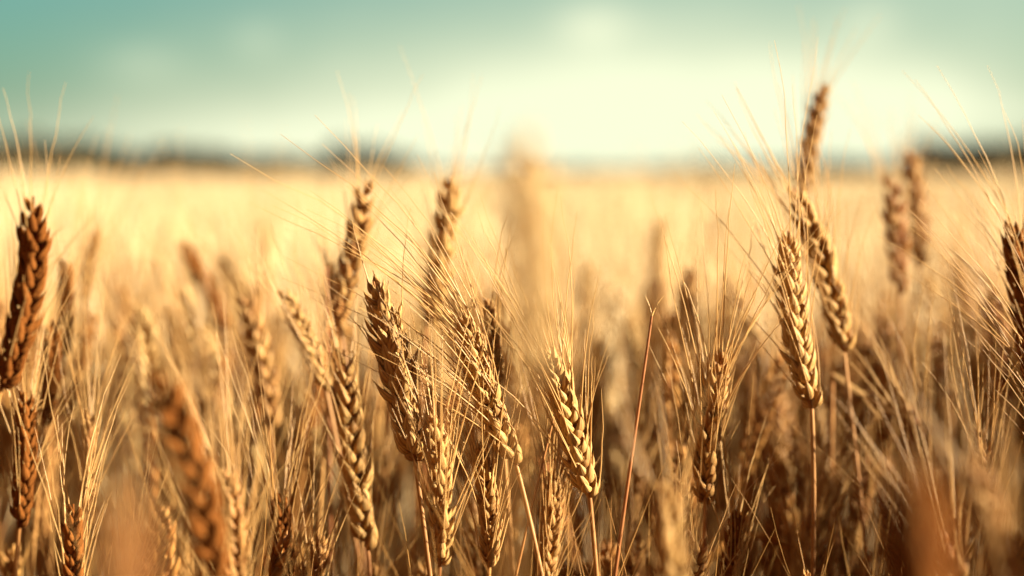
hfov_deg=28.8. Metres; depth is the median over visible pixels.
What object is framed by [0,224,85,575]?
wheat stalk
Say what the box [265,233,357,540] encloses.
wheat stalk
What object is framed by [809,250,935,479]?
wheat stalk
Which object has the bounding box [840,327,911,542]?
wheat stalk
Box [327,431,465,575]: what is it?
wheat stalk
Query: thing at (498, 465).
wheat stalk
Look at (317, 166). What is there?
tree
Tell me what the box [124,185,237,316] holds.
wheat stalk
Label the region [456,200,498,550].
wheat stalk
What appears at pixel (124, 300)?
wheat stalk
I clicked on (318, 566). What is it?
wheat stalk
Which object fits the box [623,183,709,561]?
wheat stalk
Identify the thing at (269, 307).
wheat stalk
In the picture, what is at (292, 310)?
wheat stalk
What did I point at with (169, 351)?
wheat stalk
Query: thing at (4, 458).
wheat stalk
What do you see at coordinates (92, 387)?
wheat stalk
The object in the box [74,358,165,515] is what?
wheat stalk
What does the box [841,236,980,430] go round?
wheat stalk
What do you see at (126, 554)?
wheat stalk
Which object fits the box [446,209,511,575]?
wheat stalk
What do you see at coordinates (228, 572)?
wheat stalk
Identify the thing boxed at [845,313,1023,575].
wheat stalk
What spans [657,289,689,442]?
wheat stalk
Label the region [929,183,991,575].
wheat stalk
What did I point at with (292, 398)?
wheat stalk
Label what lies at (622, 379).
wheat stalk
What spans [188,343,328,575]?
wheat stalk
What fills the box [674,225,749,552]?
wheat stalk
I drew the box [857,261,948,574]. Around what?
wheat stalk
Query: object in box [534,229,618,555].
wheat stalk
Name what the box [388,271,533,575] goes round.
wheat stalk
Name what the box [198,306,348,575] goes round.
wheat stalk
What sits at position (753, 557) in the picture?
wheat stalk
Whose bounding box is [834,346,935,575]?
wheat stalk
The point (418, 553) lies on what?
wheat stalk
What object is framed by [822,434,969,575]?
wheat stalk
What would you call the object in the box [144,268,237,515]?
wheat stalk
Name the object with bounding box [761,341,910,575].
wheat stalk
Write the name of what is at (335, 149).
tree
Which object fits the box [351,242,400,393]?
wheat stalk
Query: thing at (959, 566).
wheat stalk
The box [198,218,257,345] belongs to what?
wheat stalk
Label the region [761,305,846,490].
wheat stalk
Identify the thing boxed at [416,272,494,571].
wheat stalk
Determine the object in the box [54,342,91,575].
wheat stalk
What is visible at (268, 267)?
wheat stalk
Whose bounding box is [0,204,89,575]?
wheat stalk
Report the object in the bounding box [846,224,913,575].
wheat stalk
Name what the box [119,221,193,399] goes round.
wheat stalk
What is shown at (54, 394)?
wheat stalk
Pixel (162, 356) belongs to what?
wheat stalk
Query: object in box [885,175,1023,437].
wheat stalk
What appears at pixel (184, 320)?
wheat stalk
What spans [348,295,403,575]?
wheat stalk
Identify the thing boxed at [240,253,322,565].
wheat stalk
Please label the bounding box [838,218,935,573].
wheat stalk
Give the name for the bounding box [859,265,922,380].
wheat stalk
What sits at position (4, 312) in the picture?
wheat stalk
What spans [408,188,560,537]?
wheat stalk
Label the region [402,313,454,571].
wheat stalk
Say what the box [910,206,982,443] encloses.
wheat stalk
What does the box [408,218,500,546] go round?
wheat stalk
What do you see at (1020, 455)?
wheat stalk
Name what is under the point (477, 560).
wheat stalk
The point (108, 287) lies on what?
wheat stalk
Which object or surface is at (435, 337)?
wheat stalk
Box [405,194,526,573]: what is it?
wheat stalk
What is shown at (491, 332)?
wheat stalk
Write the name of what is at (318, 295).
wheat stalk
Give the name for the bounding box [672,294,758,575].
wheat stalk
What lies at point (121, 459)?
wheat stalk
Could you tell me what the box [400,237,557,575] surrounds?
wheat stalk
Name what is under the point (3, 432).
wheat stalk
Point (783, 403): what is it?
wheat stalk
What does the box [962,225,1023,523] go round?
wheat stalk
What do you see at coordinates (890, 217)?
wheat stalk
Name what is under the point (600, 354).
wheat stalk
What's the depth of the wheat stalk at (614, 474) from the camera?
1.43 m
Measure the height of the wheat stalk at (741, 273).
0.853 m
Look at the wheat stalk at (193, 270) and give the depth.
1.45 m
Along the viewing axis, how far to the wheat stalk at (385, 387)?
1.85 m
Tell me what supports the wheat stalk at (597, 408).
on the ground
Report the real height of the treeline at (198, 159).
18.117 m
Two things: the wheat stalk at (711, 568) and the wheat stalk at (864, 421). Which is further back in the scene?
the wheat stalk at (711, 568)
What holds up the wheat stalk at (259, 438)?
on the ground
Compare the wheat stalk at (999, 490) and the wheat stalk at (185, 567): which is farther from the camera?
the wheat stalk at (999, 490)
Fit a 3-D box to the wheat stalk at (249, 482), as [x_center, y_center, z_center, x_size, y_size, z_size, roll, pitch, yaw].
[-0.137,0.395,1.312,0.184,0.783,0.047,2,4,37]
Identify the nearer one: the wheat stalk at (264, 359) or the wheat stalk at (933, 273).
the wheat stalk at (264, 359)
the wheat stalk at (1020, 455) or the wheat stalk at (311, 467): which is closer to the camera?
the wheat stalk at (311, 467)
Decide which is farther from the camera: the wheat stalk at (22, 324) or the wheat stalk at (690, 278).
the wheat stalk at (690, 278)
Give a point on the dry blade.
(831, 416)
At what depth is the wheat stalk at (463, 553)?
1.85 m
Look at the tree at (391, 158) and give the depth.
597.18 m
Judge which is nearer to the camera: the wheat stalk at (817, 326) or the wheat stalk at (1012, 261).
the wheat stalk at (1012, 261)
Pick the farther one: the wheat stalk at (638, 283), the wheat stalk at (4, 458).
the wheat stalk at (638, 283)
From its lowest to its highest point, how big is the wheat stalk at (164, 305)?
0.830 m
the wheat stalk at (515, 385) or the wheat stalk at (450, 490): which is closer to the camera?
the wheat stalk at (515, 385)
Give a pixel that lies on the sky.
(591, 78)
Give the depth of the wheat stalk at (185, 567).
1.21 m
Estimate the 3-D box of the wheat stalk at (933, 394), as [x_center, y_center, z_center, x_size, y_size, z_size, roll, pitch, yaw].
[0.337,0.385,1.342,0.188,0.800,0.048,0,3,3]
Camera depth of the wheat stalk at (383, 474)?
1.22 m
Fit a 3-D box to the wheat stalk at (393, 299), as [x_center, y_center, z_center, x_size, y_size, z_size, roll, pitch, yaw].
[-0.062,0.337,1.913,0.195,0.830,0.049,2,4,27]
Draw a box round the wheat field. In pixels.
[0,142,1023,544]
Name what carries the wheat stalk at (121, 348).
on the ground
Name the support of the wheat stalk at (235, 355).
on the ground
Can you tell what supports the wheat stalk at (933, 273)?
on the ground
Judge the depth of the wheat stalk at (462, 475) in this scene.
1.45 m
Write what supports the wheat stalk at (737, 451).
on the ground
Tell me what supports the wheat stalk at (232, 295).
on the ground
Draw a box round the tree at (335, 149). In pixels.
[325,138,361,175]
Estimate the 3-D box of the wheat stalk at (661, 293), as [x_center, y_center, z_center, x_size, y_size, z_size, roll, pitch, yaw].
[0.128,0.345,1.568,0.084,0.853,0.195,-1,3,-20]
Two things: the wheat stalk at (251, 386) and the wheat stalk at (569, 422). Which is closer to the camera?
the wheat stalk at (569, 422)
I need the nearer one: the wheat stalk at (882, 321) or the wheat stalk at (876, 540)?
the wheat stalk at (882, 321)
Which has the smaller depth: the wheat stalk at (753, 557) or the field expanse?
the wheat stalk at (753, 557)
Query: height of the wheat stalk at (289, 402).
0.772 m
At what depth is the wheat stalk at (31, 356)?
1.31 m
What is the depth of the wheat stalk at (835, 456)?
1.22 m
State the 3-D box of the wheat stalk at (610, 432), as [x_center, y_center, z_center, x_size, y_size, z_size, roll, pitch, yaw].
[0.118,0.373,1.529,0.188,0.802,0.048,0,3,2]
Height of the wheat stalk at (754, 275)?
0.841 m
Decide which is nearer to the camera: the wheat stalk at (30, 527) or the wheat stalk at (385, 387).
the wheat stalk at (30, 527)
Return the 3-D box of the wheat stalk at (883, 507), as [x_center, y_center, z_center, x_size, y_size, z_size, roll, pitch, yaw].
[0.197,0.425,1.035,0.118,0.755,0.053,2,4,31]
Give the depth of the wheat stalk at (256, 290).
1.56 m
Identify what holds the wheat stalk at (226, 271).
on the ground
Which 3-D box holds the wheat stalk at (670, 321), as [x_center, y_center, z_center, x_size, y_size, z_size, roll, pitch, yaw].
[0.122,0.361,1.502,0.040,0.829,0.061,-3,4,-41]
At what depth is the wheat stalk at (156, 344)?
1.69 m
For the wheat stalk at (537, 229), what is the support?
on the ground
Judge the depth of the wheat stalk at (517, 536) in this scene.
1.55 m
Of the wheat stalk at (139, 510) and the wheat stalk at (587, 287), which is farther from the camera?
the wheat stalk at (587, 287)
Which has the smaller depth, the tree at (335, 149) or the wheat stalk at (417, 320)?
the wheat stalk at (417, 320)
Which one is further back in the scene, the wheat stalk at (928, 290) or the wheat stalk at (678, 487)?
the wheat stalk at (928, 290)
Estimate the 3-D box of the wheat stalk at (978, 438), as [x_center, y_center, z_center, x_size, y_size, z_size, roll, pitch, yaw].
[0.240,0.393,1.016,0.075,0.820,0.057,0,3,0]
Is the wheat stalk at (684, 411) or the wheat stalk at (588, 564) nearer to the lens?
the wheat stalk at (588, 564)
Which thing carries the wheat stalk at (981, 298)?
on the ground
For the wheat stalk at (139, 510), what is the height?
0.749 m
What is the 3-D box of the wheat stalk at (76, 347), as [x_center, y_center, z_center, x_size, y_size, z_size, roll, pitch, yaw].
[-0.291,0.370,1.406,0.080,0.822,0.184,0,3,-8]
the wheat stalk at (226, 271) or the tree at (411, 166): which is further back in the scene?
the tree at (411, 166)
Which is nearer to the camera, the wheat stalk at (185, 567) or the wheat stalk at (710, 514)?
the wheat stalk at (185, 567)
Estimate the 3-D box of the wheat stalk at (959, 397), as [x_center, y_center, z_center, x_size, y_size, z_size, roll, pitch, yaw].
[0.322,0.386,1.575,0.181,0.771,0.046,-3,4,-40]
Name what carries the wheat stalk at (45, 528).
on the ground
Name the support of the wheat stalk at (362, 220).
on the ground
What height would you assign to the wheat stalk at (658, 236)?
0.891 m
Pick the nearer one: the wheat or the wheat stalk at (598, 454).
the wheat stalk at (598, 454)
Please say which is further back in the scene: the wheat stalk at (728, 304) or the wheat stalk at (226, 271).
the wheat stalk at (226, 271)
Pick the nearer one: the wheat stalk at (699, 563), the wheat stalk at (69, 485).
the wheat stalk at (699, 563)
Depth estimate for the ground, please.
4.78 m
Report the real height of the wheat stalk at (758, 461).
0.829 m
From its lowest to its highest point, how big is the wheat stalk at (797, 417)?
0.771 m
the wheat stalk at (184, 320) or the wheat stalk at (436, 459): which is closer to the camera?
the wheat stalk at (436, 459)
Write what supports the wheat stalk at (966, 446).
on the ground
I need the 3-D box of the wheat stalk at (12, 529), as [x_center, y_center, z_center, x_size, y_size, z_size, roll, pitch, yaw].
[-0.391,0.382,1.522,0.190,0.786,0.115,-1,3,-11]
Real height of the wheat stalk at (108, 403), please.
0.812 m
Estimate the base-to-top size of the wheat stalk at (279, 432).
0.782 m
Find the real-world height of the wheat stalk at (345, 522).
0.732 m
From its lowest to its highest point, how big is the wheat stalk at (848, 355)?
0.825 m
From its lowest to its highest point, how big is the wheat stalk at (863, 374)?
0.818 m
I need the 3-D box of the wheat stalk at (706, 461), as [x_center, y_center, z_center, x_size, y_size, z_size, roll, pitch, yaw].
[0.115,0.371,1.001,0.100,0.866,0.094,1,3,12]
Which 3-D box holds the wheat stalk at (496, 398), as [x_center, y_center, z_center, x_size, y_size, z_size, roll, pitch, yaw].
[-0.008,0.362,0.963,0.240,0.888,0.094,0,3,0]
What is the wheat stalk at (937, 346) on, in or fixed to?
on the ground
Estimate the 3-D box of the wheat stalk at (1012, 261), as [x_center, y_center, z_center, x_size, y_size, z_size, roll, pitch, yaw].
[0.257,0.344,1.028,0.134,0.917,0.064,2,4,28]
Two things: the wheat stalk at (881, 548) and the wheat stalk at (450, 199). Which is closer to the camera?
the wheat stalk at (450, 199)
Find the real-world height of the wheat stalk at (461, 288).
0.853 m
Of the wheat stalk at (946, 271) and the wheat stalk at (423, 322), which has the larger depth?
the wheat stalk at (946, 271)
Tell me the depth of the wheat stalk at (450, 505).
1.54 m
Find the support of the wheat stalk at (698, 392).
on the ground
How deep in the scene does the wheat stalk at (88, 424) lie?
1.04 m
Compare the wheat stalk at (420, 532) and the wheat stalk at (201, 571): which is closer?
the wheat stalk at (201, 571)
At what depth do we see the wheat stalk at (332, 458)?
1.73 m
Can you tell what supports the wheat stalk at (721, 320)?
on the ground
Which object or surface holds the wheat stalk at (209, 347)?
on the ground
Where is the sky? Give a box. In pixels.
[0,0,1023,175]
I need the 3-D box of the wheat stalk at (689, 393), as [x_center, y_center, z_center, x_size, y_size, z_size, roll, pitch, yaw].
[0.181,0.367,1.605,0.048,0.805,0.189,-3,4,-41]
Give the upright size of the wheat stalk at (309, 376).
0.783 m
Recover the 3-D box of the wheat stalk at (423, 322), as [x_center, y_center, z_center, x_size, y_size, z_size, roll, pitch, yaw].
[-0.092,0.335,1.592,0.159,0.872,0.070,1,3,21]
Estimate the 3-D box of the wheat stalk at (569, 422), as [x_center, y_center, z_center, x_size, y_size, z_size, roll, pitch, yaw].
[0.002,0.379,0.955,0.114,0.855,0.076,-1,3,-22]
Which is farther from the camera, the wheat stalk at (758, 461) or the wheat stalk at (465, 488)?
the wheat stalk at (465, 488)
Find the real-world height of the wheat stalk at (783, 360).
0.802 m
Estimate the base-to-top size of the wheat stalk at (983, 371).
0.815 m
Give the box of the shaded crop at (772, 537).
[0,358,1023,575]
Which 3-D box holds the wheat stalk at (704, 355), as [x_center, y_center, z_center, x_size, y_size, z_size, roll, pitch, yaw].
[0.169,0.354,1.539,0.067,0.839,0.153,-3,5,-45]
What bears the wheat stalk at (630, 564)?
on the ground
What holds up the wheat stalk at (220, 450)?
on the ground
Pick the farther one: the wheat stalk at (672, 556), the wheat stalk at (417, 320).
the wheat stalk at (417, 320)
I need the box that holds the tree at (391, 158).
[376,148,408,175]
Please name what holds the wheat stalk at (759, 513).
on the ground
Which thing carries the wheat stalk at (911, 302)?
on the ground
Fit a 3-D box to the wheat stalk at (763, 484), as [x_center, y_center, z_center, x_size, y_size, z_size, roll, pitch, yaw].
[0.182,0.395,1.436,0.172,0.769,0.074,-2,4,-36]
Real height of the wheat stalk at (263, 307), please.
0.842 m
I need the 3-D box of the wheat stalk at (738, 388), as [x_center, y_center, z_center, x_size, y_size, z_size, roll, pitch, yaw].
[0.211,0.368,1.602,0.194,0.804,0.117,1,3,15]
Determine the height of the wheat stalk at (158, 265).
0.858 m
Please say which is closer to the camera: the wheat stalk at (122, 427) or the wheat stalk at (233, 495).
the wheat stalk at (233, 495)
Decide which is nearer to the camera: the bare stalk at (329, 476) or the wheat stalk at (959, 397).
the bare stalk at (329, 476)
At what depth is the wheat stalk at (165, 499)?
1.33 m
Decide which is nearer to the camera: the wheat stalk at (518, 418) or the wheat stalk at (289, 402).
the wheat stalk at (518, 418)
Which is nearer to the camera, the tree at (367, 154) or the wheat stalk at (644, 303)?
the wheat stalk at (644, 303)
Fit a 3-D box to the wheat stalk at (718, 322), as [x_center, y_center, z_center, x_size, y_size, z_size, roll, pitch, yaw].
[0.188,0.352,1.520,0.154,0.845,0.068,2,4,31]
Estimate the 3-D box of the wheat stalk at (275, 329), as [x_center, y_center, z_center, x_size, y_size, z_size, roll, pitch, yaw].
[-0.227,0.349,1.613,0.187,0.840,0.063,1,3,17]
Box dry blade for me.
[828,373,902,575]
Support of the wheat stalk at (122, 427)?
on the ground
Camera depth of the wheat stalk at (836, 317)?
1.08 m
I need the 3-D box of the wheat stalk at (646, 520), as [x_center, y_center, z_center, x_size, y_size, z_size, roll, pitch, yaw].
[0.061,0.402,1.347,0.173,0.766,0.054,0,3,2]
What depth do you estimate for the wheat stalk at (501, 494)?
1.50 m
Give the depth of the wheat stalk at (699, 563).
0.93 m
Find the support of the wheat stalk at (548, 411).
on the ground
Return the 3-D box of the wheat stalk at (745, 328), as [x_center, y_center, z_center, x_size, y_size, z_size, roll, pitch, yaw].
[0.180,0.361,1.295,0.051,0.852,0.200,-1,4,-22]
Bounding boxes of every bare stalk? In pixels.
[325,267,332,575]
[514,414,554,575]
[613,296,663,575]
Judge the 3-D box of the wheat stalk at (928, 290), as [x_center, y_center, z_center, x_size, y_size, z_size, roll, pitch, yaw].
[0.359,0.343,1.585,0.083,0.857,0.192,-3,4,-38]
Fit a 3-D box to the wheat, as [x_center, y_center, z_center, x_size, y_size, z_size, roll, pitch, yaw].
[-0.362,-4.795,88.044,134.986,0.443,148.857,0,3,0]
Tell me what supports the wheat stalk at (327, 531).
on the ground
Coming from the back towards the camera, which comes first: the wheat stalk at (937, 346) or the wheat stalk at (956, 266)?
the wheat stalk at (956, 266)
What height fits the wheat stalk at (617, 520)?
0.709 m
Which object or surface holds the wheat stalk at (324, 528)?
on the ground
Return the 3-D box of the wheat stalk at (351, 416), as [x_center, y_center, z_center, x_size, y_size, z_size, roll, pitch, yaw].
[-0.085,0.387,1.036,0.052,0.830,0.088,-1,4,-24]
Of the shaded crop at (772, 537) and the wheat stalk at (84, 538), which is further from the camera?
the wheat stalk at (84, 538)
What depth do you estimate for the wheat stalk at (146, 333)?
1.27 m
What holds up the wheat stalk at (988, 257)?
on the ground
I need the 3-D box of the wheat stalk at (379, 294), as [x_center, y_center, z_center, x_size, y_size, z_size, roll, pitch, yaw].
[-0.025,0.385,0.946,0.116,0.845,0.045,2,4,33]
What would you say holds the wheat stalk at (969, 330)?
on the ground
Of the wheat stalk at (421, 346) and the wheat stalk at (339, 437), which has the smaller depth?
the wheat stalk at (339, 437)
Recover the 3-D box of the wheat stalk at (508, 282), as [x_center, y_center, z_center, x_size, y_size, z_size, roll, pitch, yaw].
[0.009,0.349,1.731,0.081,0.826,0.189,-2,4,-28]
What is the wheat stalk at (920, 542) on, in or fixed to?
on the ground
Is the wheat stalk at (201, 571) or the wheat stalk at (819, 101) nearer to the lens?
the wheat stalk at (201, 571)
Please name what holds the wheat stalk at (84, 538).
on the ground
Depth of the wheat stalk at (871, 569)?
1.70 m
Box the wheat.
[0,175,1023,190]
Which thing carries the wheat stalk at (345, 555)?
on the ground
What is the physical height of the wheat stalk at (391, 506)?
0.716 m
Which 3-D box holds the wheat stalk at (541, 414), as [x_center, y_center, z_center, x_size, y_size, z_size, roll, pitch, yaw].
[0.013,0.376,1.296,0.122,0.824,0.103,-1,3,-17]
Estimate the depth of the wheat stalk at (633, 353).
1.65 m
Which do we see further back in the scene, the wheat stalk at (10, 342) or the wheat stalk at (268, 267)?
the wheat stalk at (268, 267)
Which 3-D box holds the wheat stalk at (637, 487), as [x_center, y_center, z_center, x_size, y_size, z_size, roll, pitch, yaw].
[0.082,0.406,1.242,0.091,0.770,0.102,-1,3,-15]
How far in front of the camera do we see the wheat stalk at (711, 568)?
1.90 m
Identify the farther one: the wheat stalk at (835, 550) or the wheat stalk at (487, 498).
the wheat stalk at (835, 550)
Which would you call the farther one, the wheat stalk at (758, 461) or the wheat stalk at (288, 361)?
the wheat stalk at (288, 361)
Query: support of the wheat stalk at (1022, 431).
on the ground
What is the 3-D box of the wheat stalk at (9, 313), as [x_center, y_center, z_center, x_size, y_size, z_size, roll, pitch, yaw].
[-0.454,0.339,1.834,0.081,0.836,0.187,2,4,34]
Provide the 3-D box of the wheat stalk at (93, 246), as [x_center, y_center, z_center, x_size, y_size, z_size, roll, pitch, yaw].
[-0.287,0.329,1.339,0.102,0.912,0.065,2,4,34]
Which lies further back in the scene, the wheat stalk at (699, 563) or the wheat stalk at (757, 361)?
the wheat stalk at (757, 361)
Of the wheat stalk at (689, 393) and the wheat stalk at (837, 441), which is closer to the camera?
the wheat stalk at (837, 441)
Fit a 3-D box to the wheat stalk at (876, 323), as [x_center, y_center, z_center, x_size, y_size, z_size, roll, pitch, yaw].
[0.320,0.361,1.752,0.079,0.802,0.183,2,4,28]
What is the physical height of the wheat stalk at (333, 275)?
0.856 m
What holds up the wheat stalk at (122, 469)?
on the ground
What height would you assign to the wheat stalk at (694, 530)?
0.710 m
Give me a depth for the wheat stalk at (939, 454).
1.25 m
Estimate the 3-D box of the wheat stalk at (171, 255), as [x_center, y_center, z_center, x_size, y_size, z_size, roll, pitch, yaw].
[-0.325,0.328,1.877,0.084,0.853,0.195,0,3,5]
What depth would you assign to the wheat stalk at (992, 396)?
1.29 m
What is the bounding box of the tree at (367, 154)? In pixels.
[350,142,385,175]
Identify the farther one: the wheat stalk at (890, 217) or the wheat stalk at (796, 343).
the wheat stalk at (890, 217)
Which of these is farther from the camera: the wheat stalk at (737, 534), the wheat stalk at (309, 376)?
the wheat stalk at (309, 376)
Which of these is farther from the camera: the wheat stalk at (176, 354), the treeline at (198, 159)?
the treeline at (198, 159)
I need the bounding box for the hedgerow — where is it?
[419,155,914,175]
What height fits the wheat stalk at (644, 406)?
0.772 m
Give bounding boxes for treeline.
[0,132,322,175]
[904,136,1023,175]
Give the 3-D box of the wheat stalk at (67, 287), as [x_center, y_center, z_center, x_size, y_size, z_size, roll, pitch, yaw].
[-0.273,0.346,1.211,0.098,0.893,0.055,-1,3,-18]
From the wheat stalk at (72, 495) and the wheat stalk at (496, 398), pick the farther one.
the wheat stalk at (72, 495)
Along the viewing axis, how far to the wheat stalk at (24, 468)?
1.02 m
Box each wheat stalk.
[0,76,100,400]
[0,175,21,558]
[0,186,72,404]
[0,196,55,575]
[0,203,106,575]
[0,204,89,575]
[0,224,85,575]
[0,231,84,455]
[0,249,112,575]
[0,256,54,567]
[0,318,75,532]
[0,380,61,568]
[3,197,125,575]
[8,290,98,550]
[13,334,139,575]
[15,333,100,575]
[27,122,129,575]
[42,244,162,542]
[47,241,148,575]
[47,242,119,522]
[50,96,164,522]
[51,245,166,519]
[54,173,235,575]
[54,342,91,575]
[55,296,89,575]
[57,407,226,575]
[62,221,161,534]
[63,172,191,531]
[63,244,149,507]
[63,268,131,575]
[71,305,227,575]
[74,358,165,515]
[77,172,160,477]
[78,181,140,497]
[92,255,182,565]
[93,193,183,575]
[114,182,265,540]
[116,189,189,517]
[117,131,246,410]
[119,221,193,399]
[121,232,215,497]
[123,159,223,515]
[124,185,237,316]
[125,308,209,541]
[135,189,212,449]
[135,268,194,481]
[136,262,236,500]
[137,289,299,575]
[138,212,208,565]
[138,229,258,442]
[139,359,294,575]
[142,175,272,575]
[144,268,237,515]
[152,427,264,575]
[154,246,211,387]
[157,290,250,497]
[163,178,306,540]
[165,210,337,535]
[169,236,372,563]
[171,165,348,544]
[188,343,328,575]
[190,296,283,538]
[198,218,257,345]
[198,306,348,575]
[207,290,342,575]
[216,268,274,506]
[219,207,300,515]
[221,190,363,575]
[222,290,293,471]
[228,282,295,488]
[230,329,296,558]
[230,380,304,545]
[231,115,543,575]
[231,170,320,447]
[233,250,297,445]
[234,120,298,332]
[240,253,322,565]
[247,204,320,545]
[263,266,319,575]
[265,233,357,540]
[266,416,373,575]
[268,304,328,568]
[271,293,381,563]
[272,293,303,441]
[278,189,367,574]
[286,234,381,575]
[289,281,365,461]
[299,243,363,384]
[304,256,406,552]
[315,313,377,534]
[317,75,420,535]
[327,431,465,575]
[336,389,393,575]
[342,225,471,498]
[346,208,431,575]
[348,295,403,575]
[348,318,453,573]
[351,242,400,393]
[356,241,503,575]
[363,366,403,575]
[365,268,424,564]
[367,219,527,575]
[367,225,493,534]
[372,256,420,565]
[375,161,484,562]
[382,230,483,529]
[383,200,549,575]
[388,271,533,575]
[399,45,500,575]
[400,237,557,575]
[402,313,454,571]
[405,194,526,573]
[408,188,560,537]
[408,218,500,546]
[409,310,453,565]
[412,165,521,575]
[416,255,492,572]
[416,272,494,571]
[417,155,518,575]
[424,190,553,402]
[426,186,608,575]
[434,385,526,575]
[435,362,458,572]
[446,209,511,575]
[446,305,511,567]
[448,195,539,575]
[450,362,507,575]
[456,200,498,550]
[457,219,572,500]
[463,497,464,575]
[470,226,542,393]
[484,249,626,575]
[494,122,572,575]
[496,383,514,566]
[501,237,570,495]
[504,265,605,554]
[514,318,609,575]
[514,431,650,575]
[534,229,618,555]
[534,272,604,572]
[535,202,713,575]
[543,293,633,527]
[544,252,634,538]
[548,191,606,557]
[557,233,656,450]
[576,199,657,427]
[579,231,648,443]
[588,368,658,549]
[593,242,703,494]
[593,410,678,574]
[594,354,715,575]
[594,366,624,529]
[595,409,693,575]
[604,303,658,447]
[606,338,705,568]
[619,184,711,530]
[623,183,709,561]
[625,367,737,575]
[628,139,693,574]
[636,325,699,575]
[643,246,724,528]
[644,220,722,395]
[649,165,851,571]
[655,370,783,575]
[657,210,759,419]
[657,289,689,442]
[658,189,774,541]
[668,143,749,444]
[668,159,775,575]
[668,324,782,540]
[670,197,779,568]
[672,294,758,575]
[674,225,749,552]
[674,260,765,517]
[679,39,833,575]
[682,221,770,489]
[683,411,751,542]
[685,230,774,574]
[686,228,765,469]
[687,259,767,402]
[692,243,792,548]
[694,184,771,575]
[694,374,780,575]
[695,193,788,418]
[698,48,877,575]
[698,257,779,522]
[710,207,797,518]
[710,216,777,575]
[712,250,851,496]
[714,253,884,571]
[715,222,782,575]
[718,288,817,573]
[755,303,880,575]
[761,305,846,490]
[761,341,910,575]
[766,283,885,549]
[767,337,866,575]
[772,384,957,574]
[786,5,878,484]
[803,279,836,569]
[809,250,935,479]
[809,253,871,383]
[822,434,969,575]
[824,174,945,480]
[828,84,941,461]
[829,336,1023,575]
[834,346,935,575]
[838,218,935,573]
[838,233,933,552]
[840,218,862,380]
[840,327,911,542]
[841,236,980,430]
[841,241,945,575]
[842,263,923,575]
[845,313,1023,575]
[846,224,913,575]
[848,184,987,363]
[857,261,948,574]
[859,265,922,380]
[864,317,985,504]
[870,291,904,575]
[870,448,966,575]
[877,94,945,463]
[880,288,968,501]
[881,203,1014,430]
[883,265,955,388]
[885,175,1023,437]
[887,232,968,475]
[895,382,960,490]
[907,66,1023,360]
[907,234,956,315]
[909,330,977,575]
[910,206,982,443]
[922,255,1022,575]
[923,159,985,323]
[923,160,1023,536]
[927,190,973,362]
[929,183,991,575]
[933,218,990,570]
[935,253,1023,511]
[938,249,1021,445]
[940,223,1021,464]
[946,201,1023,541]
[947,174,1023,549]
[949,193,1022,318]
[951,264,1021,418]
[956,285,1009,449]
[959,400,1020,538]
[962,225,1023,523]
[963,190,1018,329]
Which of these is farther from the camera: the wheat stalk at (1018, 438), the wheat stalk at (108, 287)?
the wheat stalk at (108, 287)
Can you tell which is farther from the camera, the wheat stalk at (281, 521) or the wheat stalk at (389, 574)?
the wheat stalk at (389, 574)
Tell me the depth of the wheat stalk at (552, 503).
0.99 m
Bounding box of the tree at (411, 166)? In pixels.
[400,155,423,175]
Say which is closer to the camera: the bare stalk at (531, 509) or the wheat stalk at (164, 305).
the bare stalk at (531, 509)
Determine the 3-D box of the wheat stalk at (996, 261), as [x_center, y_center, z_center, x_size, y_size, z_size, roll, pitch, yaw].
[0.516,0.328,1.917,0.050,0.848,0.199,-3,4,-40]
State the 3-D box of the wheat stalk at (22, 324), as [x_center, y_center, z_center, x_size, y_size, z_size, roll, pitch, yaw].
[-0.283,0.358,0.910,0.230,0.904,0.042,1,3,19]
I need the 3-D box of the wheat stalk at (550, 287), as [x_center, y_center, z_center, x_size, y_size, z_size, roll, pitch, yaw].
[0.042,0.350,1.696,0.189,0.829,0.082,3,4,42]
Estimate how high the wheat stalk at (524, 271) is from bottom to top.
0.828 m
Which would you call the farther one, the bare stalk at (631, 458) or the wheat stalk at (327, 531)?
the wheat stalk at (327, 531)
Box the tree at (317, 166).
[311,148,339,175]
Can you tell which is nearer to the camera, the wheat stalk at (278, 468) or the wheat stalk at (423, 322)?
the wheat stalk at (278, 468)
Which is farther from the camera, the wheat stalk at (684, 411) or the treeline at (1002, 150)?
the treeline at (1002, 150)
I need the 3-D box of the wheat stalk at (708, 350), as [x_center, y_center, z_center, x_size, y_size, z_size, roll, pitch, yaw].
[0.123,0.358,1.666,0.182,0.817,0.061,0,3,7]
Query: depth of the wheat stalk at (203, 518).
0.70 m
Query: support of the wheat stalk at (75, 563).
on the ground
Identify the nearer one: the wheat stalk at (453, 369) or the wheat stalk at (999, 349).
the wheat stalk at (999, 349)
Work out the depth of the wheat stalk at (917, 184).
1.42 m
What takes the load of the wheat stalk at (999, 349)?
on the ground
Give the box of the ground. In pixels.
[56,388,958,575]

